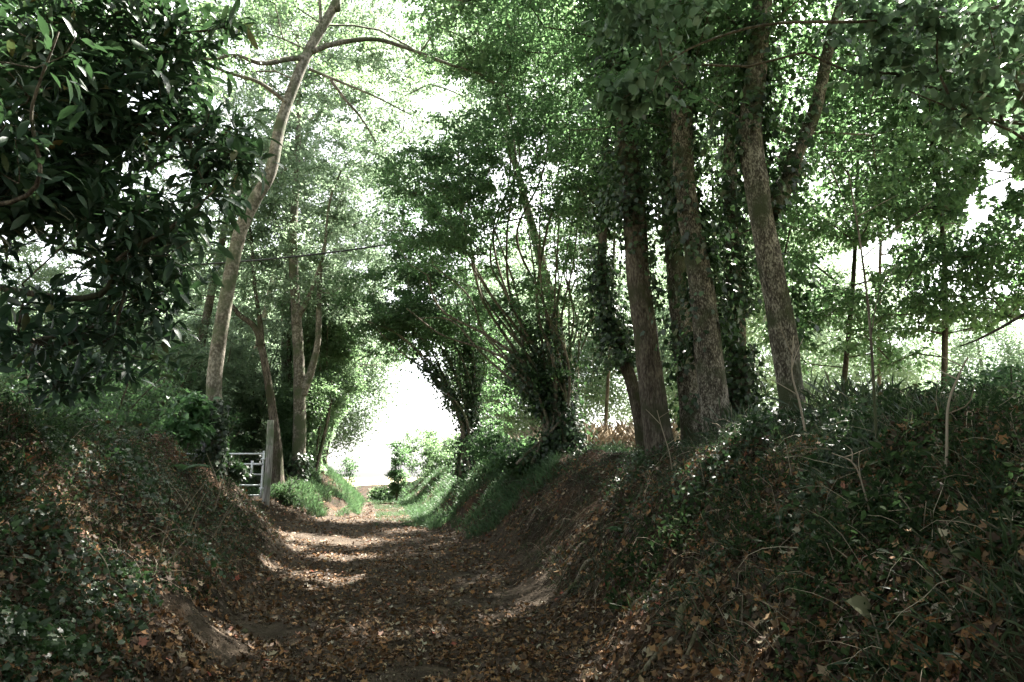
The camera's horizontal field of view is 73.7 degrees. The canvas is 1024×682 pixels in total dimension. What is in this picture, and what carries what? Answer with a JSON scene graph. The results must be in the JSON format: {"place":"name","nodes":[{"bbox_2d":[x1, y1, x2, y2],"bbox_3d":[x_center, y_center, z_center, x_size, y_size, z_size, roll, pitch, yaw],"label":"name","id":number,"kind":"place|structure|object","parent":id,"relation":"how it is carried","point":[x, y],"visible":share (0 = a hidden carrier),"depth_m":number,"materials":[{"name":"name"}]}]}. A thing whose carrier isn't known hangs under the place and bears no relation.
{"place":"outdoors","nodes":[
{"label":"outdoors","id":0,"kind":"place"},
{"bbox_2d":[0,410,350,681],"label":"bank","id":1,"kind":"structure","parent":0,"point":[172,603],"depth_m":6.42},
{"bbox_2d":[31,529,83,537],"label":"fern","id":2,"kind":"object","parent":1,"relation":"on","point":[59,531],"visible":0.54,"depth_m":4.47,"materials":[{"name":"green plant"}]},
{"bbox_2d":[52,590,66,602],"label":"fallen leaf","id":3,"kind":"object","parent":1,"relation":"on","point":[64,595],"visible":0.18,"depth_m":4.14,"materials":[{"name":"green plant"}]},
{"bbox_2d":[0,353,137,423],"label":"bramble bush","id":4,"kind":"object","parent":1,"relation":"on","point":[59,408],"visible":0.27,"depth_m":7.50,"materials":[{"name":"green plant"}]},
{"bbox_2d":[85,538,110,578],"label":"dead stem","id":5,"kind":"object","parent":1,"relation":"on","point":[101,555],"visible":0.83,"depth_m":4.79,"materials":[{"name":"wood"}]},
{"bbox_2d":[16,360,185,438],"bbox_3d":[-5.274,0.811,8.966,1.978,1.286,2.230,0,-11,0],"label":"hawthorn bush","id":6,"kind":"object","parent":1,"relation":"on","point":[145,400],"visible":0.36,"depth_m":9.19,"materials":[{"name":"green plant"}]},
{"bbox_2d":[0,0,284,408],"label":"sweet chestnut","id":7,"kind":"object","parent":1,"relation":"on","point":[62,82],"visible":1,"depth_m":4.92,"materials":[{"name":"green plant"}]},
{"bbox_2d":[47,324,240,451],"bbox_3d":[-10.585,1.783,18.996,5.733,4.869,4.113,0,-11,0],"label":"hedge shrub","id":8,"kind":"object","parent":1,"relation":"on","point":[199,352],"visible":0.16,"depth_m":18.75,"materials":[{"name":"green plant"}]},
{"bbox_2d":[153,388,221,451],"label":"lime sapling","id":9,"kind":"object","parent":1,"relation":"on","point":[188,428],"visible":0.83,"depth_m":11.12,"materials":[{"name":"green plant"}]},
{"bbox_2d":[171,464,210,471],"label":"fern","id":10,"kind":"object","parent":1,"relation":"on","point":[180,466],"visible":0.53,"depth_m":9.63,"materials":[{"name":"green plant"}]},
{"bbox_2d":[189,494,204,529],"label":"straw stalk","id":11,"kind":"object","parent":1,"relation":"on","point":[195,512],"visible":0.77,"depth_m":7.33,"materials":[{"name":"brown plant"}]},
{"bbox_2d":[183,468,219,511],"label":"straw stalk","id":12,"kind":"object","parent":1,"relation":"on","point":[198,490],"visible":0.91,"depth_m":8.03,"materials":[{"name":"brown plant"}]},
{"bbox_2d":[0,83,405,449],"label":"roof tree","id":13,"kind":"object","parent":1,"relation":"on","point":[209,303],"visible":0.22,"depth_m":20.63,"materials":[{"name":"green plant"}]},
{"bbox_2d":[127,310,285,460],"bbox_3d":[-9.584,1.528,21.111,5.031,5.120,4.019,0,-11,0],"label":"hedge shrub","id":14,"kind":"object","parent":1,"relation":"on","point":[236,367],"visible":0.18,"depth_m":21.01,"materials":[{"name":"green plant"}]},
{"bbox_2d":[165,408,256,461],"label":"elder bush","id":15,"kind":"object","parent":1,"relation":"on","point":[234,448],"visible":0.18,"depth_m":18.71,"materials":[{"name":"green plant"}]},
{"bbox_2d":[214,461,230,509],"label":"straw stalk","id":16,"kind":"object","parent":1,"relation":"on","point":[221,486],"visible":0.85,"depth_m":9.88,"materials":[{"name":"brown plant"}]},
{"bbox_2d":[186,451,264,498],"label":"metal gate","id":17,"kind":"structure","parent":1,"relation":"on","point":[262,471],"depth_m":16.79,"materials":[{"name":"metal"}]},
{"bbox_2d":[212,499,238,537],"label":"straw stalk","id":18,"kind":"object","parent":1,"relation":"on","point":[223,519],"visible":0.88,"depth_m":8.18,"materials":[{"name":"brown plant"}]},
{"bbox_2d":[137,57,329,487],"bbox_3d":[-8.723,-2.141,20.528,5.332,13.114,5.008,-5,-12,25],"label":"bowed tree","id":19,"kind":"object","parent":1,"relation":"on","point":[247,317],"visible":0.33,"depth_m":19.98,"materials":[{"name":"green plant"}]},
{"bbox_2d":[179,307,292,466],"bbox_3d":[-9.146,1.623,23.166,5.001,5.690,3.875,0,-11,0],"label":"hedge shrub","id":20,"kind":"object","parent":1,"relation":"on","point":[255,445],"visible":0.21,"depth_m":22.56,"materials":[{"name":"green plant"}]},
{"bbox_2d":[222,454,254,485],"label":"bramble bush","id":21,"kind":"object","parent":1,"relation":"on","point":[236,470],"visible":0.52,"depth_m":12.21,"materials":[{"name":"green plant"}]},
{"bbox_2d":[259,420,273,506],"bbox_3d":[-6.005,3.045,16.727,0.245,2.203,0.173,0,-11,0],"label":"wooden gatepost","id":22,"kind":"object","parent":1,"relation":"on","point":[268,459],"visible":0.9,"depth_m":16.68,"materials":[{"name":"grey wood"}]},
{"bbox_2d":[209,81,363,423],"bbox_3d":[-8.564,-2.443,24.999,6.028,14.226,5.420,0,-11,0],"label":"slender tree","id":23,"kind":"object","parent":1,"relation":"on","point":[331,151],"visible":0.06,"depth_m":25.38,"materials":[{"name":"green plant"}]},
{"bbox_2d":[270,483,307,505],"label":"bramble bush","id":24,"kind":"object","parent":1,"relation":"on","point":[283,494],"visible":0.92,"depth_m":17.75,"materials":[{"name":"green plant"}]},
{"bbox_2d":[211,157,379,389],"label":"slender tree","id":25,"kind":"object","parent":1,"relation":"on","point":[310,318],"visible":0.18,"depth_m":22.82,"materials":[{"name":"green plant"}]},
{"bbox_2d":[189,0,407,481],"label":"forked tree","id":26,"kind":"object","parent":1,"relation":"on","point":[298,459],"visible":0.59,"depth_m":20.95,"materials":[{"name":"green plant"}]},
{"bbox_2d":[258,328,345,462],"bbox_3d":[-9.393,2.487,30.064,4.910,6.851,4.998,0,-11,0],"label":"hedge shrub","id":27,"kind":"object","parent":1,"relation":"on","point":[275,346],"depth_m":29.24,"materials":[{"name":"green plant"}]},
{"bbox_2d":[258,370,346,478],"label":"hedge shrub","id":28,"kind":"object","parent":1,"relation":"on","point":[318,410],"visible":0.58,"depth_m":20.85,"materials":[{"name":"green plant"}]},
{"bbox_2d":[260,281,374,476],"bbox_3d":[-6.521,1.216,23.133,3.686,6.930,3.677,-7,-13,33],"label":"hedge shrub","id":29,"kind":"object","parent":1,"relation":"on","point":[332,352],"visible":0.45,"depth_m":22.87,"materials":[{"name":"green plant"}]},
{"bbox_2d":[73,0,576,483],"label":"leaning tree","id":30,"kind":"object","parent":1,"relation":"on","point":[215,450],"visible":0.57,"depth_m":13.55,"materials":[{"name":"green plant"}]},
{"bbox_2d":[278,319,372,462],"bbox_3d":[-7.055,1.762,25.127,3.575,6.108,4.033,0,-11,0],"label":"hedge shrub","id":31,"kind":"object","parent":1,"relation":"on","point":[336,424],"visible":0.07,"depth_m":24.77,"materials":[{"name":"green plant"}]},
{"bbox_2d":[244,281,414,463],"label":"distant tree","id":32,"kind":"object","parent":1,"relation":"on","point":[354,421],"visible":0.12,"depth_m":41.76,"materials":[{"name":"green plant"}]},
{"bbox_2d":[332,452,360,489],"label":"roadside bush","id":33,"kind":"object","parent":1,"relation":"on","point":[350,467],"visible":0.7,"depth_m":32.36,"materials":[{"name":"green plant"}]},
{"bbox_2d":[289,115,412,273],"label":"slender tree","id":34,"kind":"object","parent":1,"relation":"on","point":[352,125],"visible":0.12,"depth_m":27.65,"materials":[{"name":"green plant"}]},
{"bbox_2d":[303,263,438,474],"bbox_3d":[-5.101,0.974,24.677,5.893,7.629,4.444,0,-11,0],"label":"arching hazel","id":35,"kind":"object","parent":1,"relation":"on","point":[384,359],"visible":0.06,"depth_m":24.59,"materials":[{"name":"green plant"}]},
{"bbox_2d":[7,482,926,681],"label":"rootlets","id":36,"kind":"object","parent":1,"relation":"on","point":[547,548],"visible":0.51,"depth_m":7.35,"materials":[{"name":"brown plant"}]},
{"bbox_2d":[0,383,968,681],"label":"ground ivy","id":37,"kind":"object","parent":1,"relation":"on","point":[22,625],"visible":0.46,"depth_m":4.77,"materials":[{"name":"green plant"}]},
{"bbox_2d":[0,402,1023,681],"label":"fallen leaves","id":38,"kind":"object","parent":1,"relation":"on","point":[678,670],"depth_m":5.17,"materials":[{"name":"brown plant"}]},
{"bbox_2d":[344,477,418,486],"bbox_3d":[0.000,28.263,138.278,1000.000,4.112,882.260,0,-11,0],"label":"ground","id":39,"kind":"structure","parent":0,"point":[361,481],"depth_m":265.02,"materials":[{"name":"beige soil"}]},
{"bbox_2d":[0,304,114,391],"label":"distant tree","id":40,"kind":"object","parent":39,"relation":"on","point":[28,346],"depth_m":31.14,"materials":[{"name":"green plant"}]},
{"bbox_2d":[0,236,158,422],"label":"hedge shrub","id":41,"kind":"object","parent":39,"relation":"on","point":[47,275],"visible":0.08,"depth_m":17.32,"materials":[{"name":"green plant"}]},
{"bbox_2d":[0,0,263,107],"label":"roof tree","id":42,"kind":"object","parent":39,"relation":"on","point":[201,21],"visible":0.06,"depth_m":13.81,"materials":[{"name":"green plant"}]},
{"bbox_2d":[67,288,199,427],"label":"distant tree","id":43,"kind":"object","parent":39,"relation":"on","point":[159,321],"visible":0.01,"depth_m":35.94,"materials":[{"name":"green plant"}]},
{"bbox_2d":[141,204,276,357],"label":"distant tree","id":44,"kind":"object","parent":39,"relation":"on","point":[198,270],"depth_m":43.62,"materials":[{"name":"green plant"}]},
{"bbox_2d":[164,218,365,458],"bbox_3d":[-13.511,0.312,36.553,11.312,14.491,10.964,9,-14,-40],"label":"distant tree","id":45,"kind":"object","parent":39,"relation":"on","point":[236,302],"visible":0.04,"depth_m":34.63,"materials":[{"name":"green plant"}]},
{"bbox_2d":[233,0,538,459],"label":"roof tree","id":46,"kind":"object","parent":39,"relation":"on","point":[350,47],"visible":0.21,"depth_m":27.92,"materials":[{"name":"green plant"}]},
{"bbox_2d":[424,235,604,434],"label":"distant tree","id":47,"kind":"object","parent":39,"relation":"on","point":[520,269],"visible":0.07,"depth_m":44.23,"materials":[{"name":"green plant"}]},
{"bbox_2d":[446,279,623,441],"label":"distant tree","id":48,"kind":"object","parent":39,"relation":"on","point":[521,418],"visible":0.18,"depth_m":41.01,"materials":[{"name":"green plant"}]},
{"bbox_2d":[565,226,679,429],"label":"distant tree","id":49,"kind":"object","parent":39,"relation":"on","point":[616,408],"visible":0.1,"depth_m":40.76,"materials":[{"name":"green plant"}]},
{"bbox_2d":[262,0,1023,242],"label":"roof tree","id":50,"kind":"object","parent":39,"relation":"on","point":[1020,86],"visible":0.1,"depth_m":14.32,"materials":[{"name":"green plant"}]},
{"bbox_2d":[577,3,841,390],"bbox_3d":[4.779,-3.217,16.835,6.167,12.316,6.000,10,-15,-42],"label":"tree","id":51,"kind":"object","parent":39,"relation":"on","point":[758,334],"visible":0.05,"depth_m":15.78,"materials":[{"name":"green plant"}]},
{"bbox_2d":[615,195,897,432],"bbox_3d":[11.863,0.506,34.632,13.633,14.278,14.306,3,-12,-17],"label":"distant tree","id":52,"kind":"object","parent":39,"relation":"on","point":[774,391],"visible":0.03,"depth_m":32.77,"materials":[{"name":"green plant"}]},
{"bbox_2d":[720,3,997,402],"bbox_3d":[6.591,-2.528,13.315,5.110,9.840,4.882,-6,-12,27],"label":"tree","id":53,"kind":"object","parent":39,"relation":"on","point":[834,316],"visible":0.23,"depth_m":12.67,"materials":[{"name":"green plant"}]},
{"bbox_2d":[801,248,962,407],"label":"distant tree","id":54,"kind":"object","parent":39,"relation":"on","point":[902,374],"visible":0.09,"depth_m":36.27,"materials":[{"name":"green plant"}]},
{"bbox_2d":[746,97,1023,402],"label":"tree","id":55,"kind":"object","parent":39,"relation":"on","point":[841,273],"visible":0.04,"depth_m":17.72,"materials":[{"name":"green plant"}]},
{"bbox_2d":[785,0,1023,387],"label":"tree","id":56,"kind":"object","parent":39,"relation":"on","point":[935,314],"visible":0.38,"depth_m":11.22,"materials":[{"name":"green plant"}]},
{"bbox_2d":[836,0,1023,339],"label":"tree","id":57,"kind":"object","parent":39,"relation":"on","point":[1015,200],"visible":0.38,"depth_m":10.22,"materials":[{"name":"green plant"}]},
{"bbox_2d":[911,288,1023,393],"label":"distant tree","id":58,"kind":"object","parent":39,"relation":"on","point":[977,351],"visible":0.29,"depth_m":50.93,"materials":[{"name":"green plant"}]},
{"bbox_2d":[150,493,644,681],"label":"lane","id":59,"kind":"structure","parent":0,"point":[279,628],"depth_m":8.09,"materials":[{"name":"brown soil"}]},
{"bbox_2d":[234,461,366,517],"bbox_3d":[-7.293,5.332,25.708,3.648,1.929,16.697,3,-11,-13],"label":"grass","id":60,"kind":"structure","parent":59,"relation":"on","point":[346,486],"depth_m":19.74,"materials":[{"name":"green plant"}]},
{"bbox_2d":[365,483,400,501],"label":"roadside bush","id":61,"kind":"object","parent":59,"relation":"on","point":[381,493],"visible":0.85,"depth_m":29.03,"materials":[{"name":"green plant"}]},
{"bbox_2d":[384,436,411,499],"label":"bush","id":62,"kind":"object","parent":59,"relation":"on","point":[396,475],"visible":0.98,"depth_m":26.39,"materials":[{"name":"green plant"}]},
{"bbox_2d":[364,499,437,530],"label":"grass","id":63,"kind":"structure","parent":59,"relation":"on","point":[389,513],"depth_m":19.91,"materials":[{"name":"green plant"}]},
{"bbox_2d":[23,462,794,681],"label":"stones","id":64,"kind":"object","parent":59,"relation":"on","point":[302,648],"visible":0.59,"depth_m":8.65,"materials":[{"name":"grey stone"}]},
{"bbox_2d":[0,392,1023,681],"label":"leaf debris","id":65,"kind":"object","parent":59,"relation":"on","point":[996,664],"visible":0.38,"depth_m":5.63,"materials":[{"name":"brown plant"}]},
{"bbox_2d":[392,437,628,538],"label":"grass","id":66,"kind":"structure","parent":0,"point":[432,519],"depth_m":15.69,"materials":[{"name":"green plant"}]},
{"bbox_2d":[0,0,1023,476],"label":"sky","id":67,"kind":"structure","parent":0,"point":[424,412],"materials":[{"name":"white"}]},
{"bbox_2d":[355,395,1023,681],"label":"bank","id":68,"kind":"structure","parent":0,"point":[363,489],"depth_m":6.53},
{"bbox_2d":[393,424,445,480],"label":"roadside bush","id":69,"kind":"object","parent":68,"relation":"on","point":[426,472],"visible":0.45,"depth_m":30.33,"materials":[{"name":"green plant"}]},
{"bbox_2d":[326,179,533,478],"bbox_3d":[-2.257,-0.423,20.351,6.141,9.023,4.509,0,-11,0],"label":"ivy clad hazel","id":70,"kind":"object","parent":68,"relation":"on","point":[469,419],"visible":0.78,"depth_m":19.56,"materials":[{"name":"green plant"}]},
{"bbox_2d":[416,430,459,473],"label":"roadside bush","id":71,"kind":"object","parent":68,"relation":"on","point":[437,455],"visible":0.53,"depth_m":25.22,"materials":[{"name":"green plant"}]},
{"bbox_2d":[262,28,627,358],"bbox_3d":[-1.994,-2.383,21.001,11.638,12.348,8.967,-8,-14,36],"label":"roof tree","id":72,"kind":"object","parent":68,"relation":"on","point":[401,131],"visible":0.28,"depth_m":20.02,"materials":[{"name":"green plant"}]},
{"bbox_2d":[459,426,521,478],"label":"ivy bush","id":73,"kind":"object","parent":68,"relation":"on","point":[480,441],"visible":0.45,"depth_m":16.49,"materials":[{"name":"green plant"}]},
{"bbox_2d":[354,0,645,470],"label":"hazel coppice","id":74,"kind":"object","parent":68,"relation":"on","point":[556,411],"visible":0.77,"depth_m":14.19,"materials":[{"name":"green plant"}]},
{"bbox_2d":[65,213,538,268],"bbox_3d":[-4.273,-2.278,15.215,10.037,2.000,0.040,2,-11,-11],"label":"overhead cable","id":75,"kind":"object","parent":74,"relation":"attached to","point":[296,255],"visible":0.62,"depth_m":15.03,"materials":[{"name":"black rubber"}]},
{"bbox_2d":[0,347,1023,681],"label":"dead twigs","id":76,"kind":"object","parent":68,"relation":"on","point":[624,521],"depth_m":3.84,"materials":[{"name":"brown wood"}]},
{"bbox_2d":[0,361,1023,681],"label":"ground cover","id":77,"kind":"object","parent":68,"relation":"on","point":[990,401],"visible":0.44,"depth_m":3.64,"materials":[{"name":"green plant"}]},
{"bbox_2d":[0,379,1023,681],"bbox_3d":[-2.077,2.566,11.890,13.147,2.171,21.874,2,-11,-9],"label":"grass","id":78,"kind":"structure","parent":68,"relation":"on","point":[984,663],"depth_m":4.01,"materials":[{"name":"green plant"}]},
{"bbox_2d":[0,357,1023,680],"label":"creeper stems","id":79,"kind":"object","parent":68,"relation":"on","point":[552,541],"visible":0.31,"depth_m":4.45,"materials":[{"name":"brown plant"}]},
{"bbox_2d":[482,433,544,479],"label":"ivy bush","id":80,"kind":"object","parent":68,"relation":"on","point":[502,457],"visible":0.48,"depth_m":13.87,"materials":[{"name":"green plant"}]},
{"bbox_2d":[545,517,565,541],"bbox_3d":[0.631,2.764,9.980,0.337,0.361,0.118,0,-11,0],"label":"tree root","id":81,"kind":"object","parent":68,"relation":"on","point":[563,521],"visible":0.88,"depth_m":9.96,"materials":[{"name":"brown plant"}]},
{"bbox_2d":[426,9,707,425],"bbox_3d":[1.461,-3.600,20.107,8.335,14.421,6.012,0,-11,0],"label":"tree","id":82,"kind":"object","parent":68,"relation":"on","point":[478,96],"visible":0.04,"depth_m":19.88,"materials":[{"name":"green plant"}]},
{"bbox_2d":[469,0,674,457],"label":"ivy hung tree","id":83,"kind":"object","parent":68,"relation":"on","point":[632,210],"visible":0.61,"depth_m":10.50,"materials":[{"name":"green plant"}]},
{"bbox_2d":[559,541,584,565],"bbox_3d":[0.753,2.602,8.313,0.407,0.305,0.144,6,-12,-28],"label":"tree root","id":84,"kind":"object","parent":68,"relation":"on","point":[580,544],"visible":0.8,"depth_m":8.26,"materials":[{"name":"brown plant"}]},
{"bbox_2d":[561,557,594,596],"bbox_3d":[0.750,2.658,7.661,0.600,0.399,0.084,11,-15,-44],"label":"tree root","id":85,"kind":"object","parent":68,"relation":"on","point":[587,561],"visible":0.67,"depth_m":7.67,"materials":[{"name":"brown plant"}]},
{"bbox_2d":[508,414,680,449],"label":"grass","id":86,"kind":"structure","parent":68,"relation":"on","point":[603,432],"depth_m":14.54,"materials":[{"name":"plant"}]},
{"bbox_2d":[542,89,660,451],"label":"slanting tree","id":87,"kind":"object","parent":68,"relation":"on","point":[614,333],"visible":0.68,"depth_m":12.46,"materials":[{"name":"green plant"}]},
{"bbox_2d":[604,526,625,532],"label":"fern","id":88,"kind":"object","parent":68,"relation":"on","point":[613,528],"visible":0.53,"depth_m":7.56,"materials":[{"name":"green plant"}]},
{"bbox_2d":[596,578,662,643],"bbox_3d":[0.936,2.205,5.625,0.654,0.476,0.199,4,-12,-22],"label":"tree root","id":89,"kind":"object","parent":68,"relation":"on","point":[634,602],"visible":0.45,"depth_m":5.67,"materials":[{"name":"brown plant"}]},
{"bbox_2d":[627,548,643,581],"bbox_3d":[1.157,2.079,6.290,0.302,0.306,0.156,8,-14,-36],"label":"tree root","id":90,"kind":"object","parent":68,"relation":"on","point":[636,568],"visible":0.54,"depth_m":6.22,"materials":[{"name":"brown plant"}]},
{"bbox_2d":[523,0,750,442],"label":"ivy hung tree","id":91,"kind":"object","parent":68,"relation":"on","point":[687,396],"visible":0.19,"depth_m":10.45,"materials":[{"name":"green plant"}]},
{"bbox_2d":[638,600,690,676],"bbox_3d":[1.061,1.976,4.531,0.557,0.421,0.149,10,-15,-40],"label":"tree root","id":92,"kind":"object","parent":68,"relation":"on","point":[680,609],"visible":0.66,"depth_m":4.47,"materials":[{"name":"brown plant"}]},
{"bbox_2d":[656,411,679,471],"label":"dead stem","id":93,"kind":"object","parent":68,"relation":"on","point":[665,439],"visible":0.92,"depth_m":7.66,"materials":[{"name":"wood"}]},
{"bbox_2d":[541,0,835,437],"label":"ivy hung tree","id":94,"kind":"object","parent":68,"relation":"on","point":[687,217],"visible":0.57,"depth_m":9.42,"materials":[{"name":"green plant"}]},
{"bbox_2d":[681,610,712,660],"bbox_3d":[1.142,1.886,4.308,0.359,0.333,0.068,7,-13,-32],"label":"tree root","id":95,"kind":"object","parent":68,"relation":"on","point":[692,641],"visible":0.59,"depth_m":4.32,"materials":[{"name":"brown plant"}]},
{"bbox_2d":[741,595,742,630],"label":"straw stalk","id":96,"kind":"object","parent":68,"relation":"on","point":[742,612],"visible":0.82,"depth_m":4.08,"materials":[{"name":"brown plant"}]},
{"bbox_2d":[643,0,845,421],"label":"ivy hung tree","id":97,"kind":"object","parent":68,"relation":"on","point":[741,379],"visible":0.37,"depth_m":10.79,"materials":[{"name":"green plant"}]},
{"bbox_2d":[566,0,998,411],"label":"ivy hung tree","id":98,"kind":"object","parent":68,"relation":"on","point":[766,203],"visible":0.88,"depth_m":8.41,"materials":[{"name":"green plant"}]},
{"bbox_2d":[767,326,807,439],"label":"dead stem","id":99,"kind":"object","parent":68,"relation":"on","point":[797,395],"visible":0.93,"depth_m":5.65,"materials":[{"name":"wood"}]},
{"bbox_2d":[578,0,1023,346],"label":"lime tree","id":100,"kind":"object","parent":68,"relation":"on","point":[954,93],"visible":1,"depth_m":5.69,"materials":[{"name":"green plant"}]},
{"bbox_2d":[684,365,956,440],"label":"grass","id":101,"kind":"structure","parent":68,"relation":"on","point":[837,399],"depth_m":6.55,"materials":[{"name":"green plant"}]},
{"bbox_2d":[832,444,872,521],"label":"dead stem","id":102,"kind":"object","parent":68,"relation":"on","point":[851,460],"visible":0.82,"depth_m":3.68,"materials":[{"name":"wood"}]},
{"bbox_2d":[870,613,880,644],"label":"dead stem","id":103,"kind":"object","parent":68,"relation":"on","point":[875,630],"visible":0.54,"depth_m":2.93,"materials":[{"name":"wood"}]},
{"bbox_2d":[847,170,933,452],"bbox_3d":[2.332,-0.153,4.188,0.482,1.816,0.325,0,-11,0],"label":"dead stem","id":104,"kind":"object","parent":68,"relation":"on","point":[872,357],"visible":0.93,"depth_m":4.17,"materials":[{"name":"wood"}]},
{"bbox_2d":[950,547,968,565],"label":"fallen leaf","id":105,"kind":"object","parent":68,"relation":"on","point":[959,555],"visible":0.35,"depth_m":2.84,"materials":[{"name":"green plant"}]},
{"bbox_2d":[920,356,1023,396],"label":"bramble bush","id":106,"kind":"object","parent":68,"relation":"on","point":[1007,371],"visible":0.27,"depth_m":6.46,"materials":[{"name":"green plant"}]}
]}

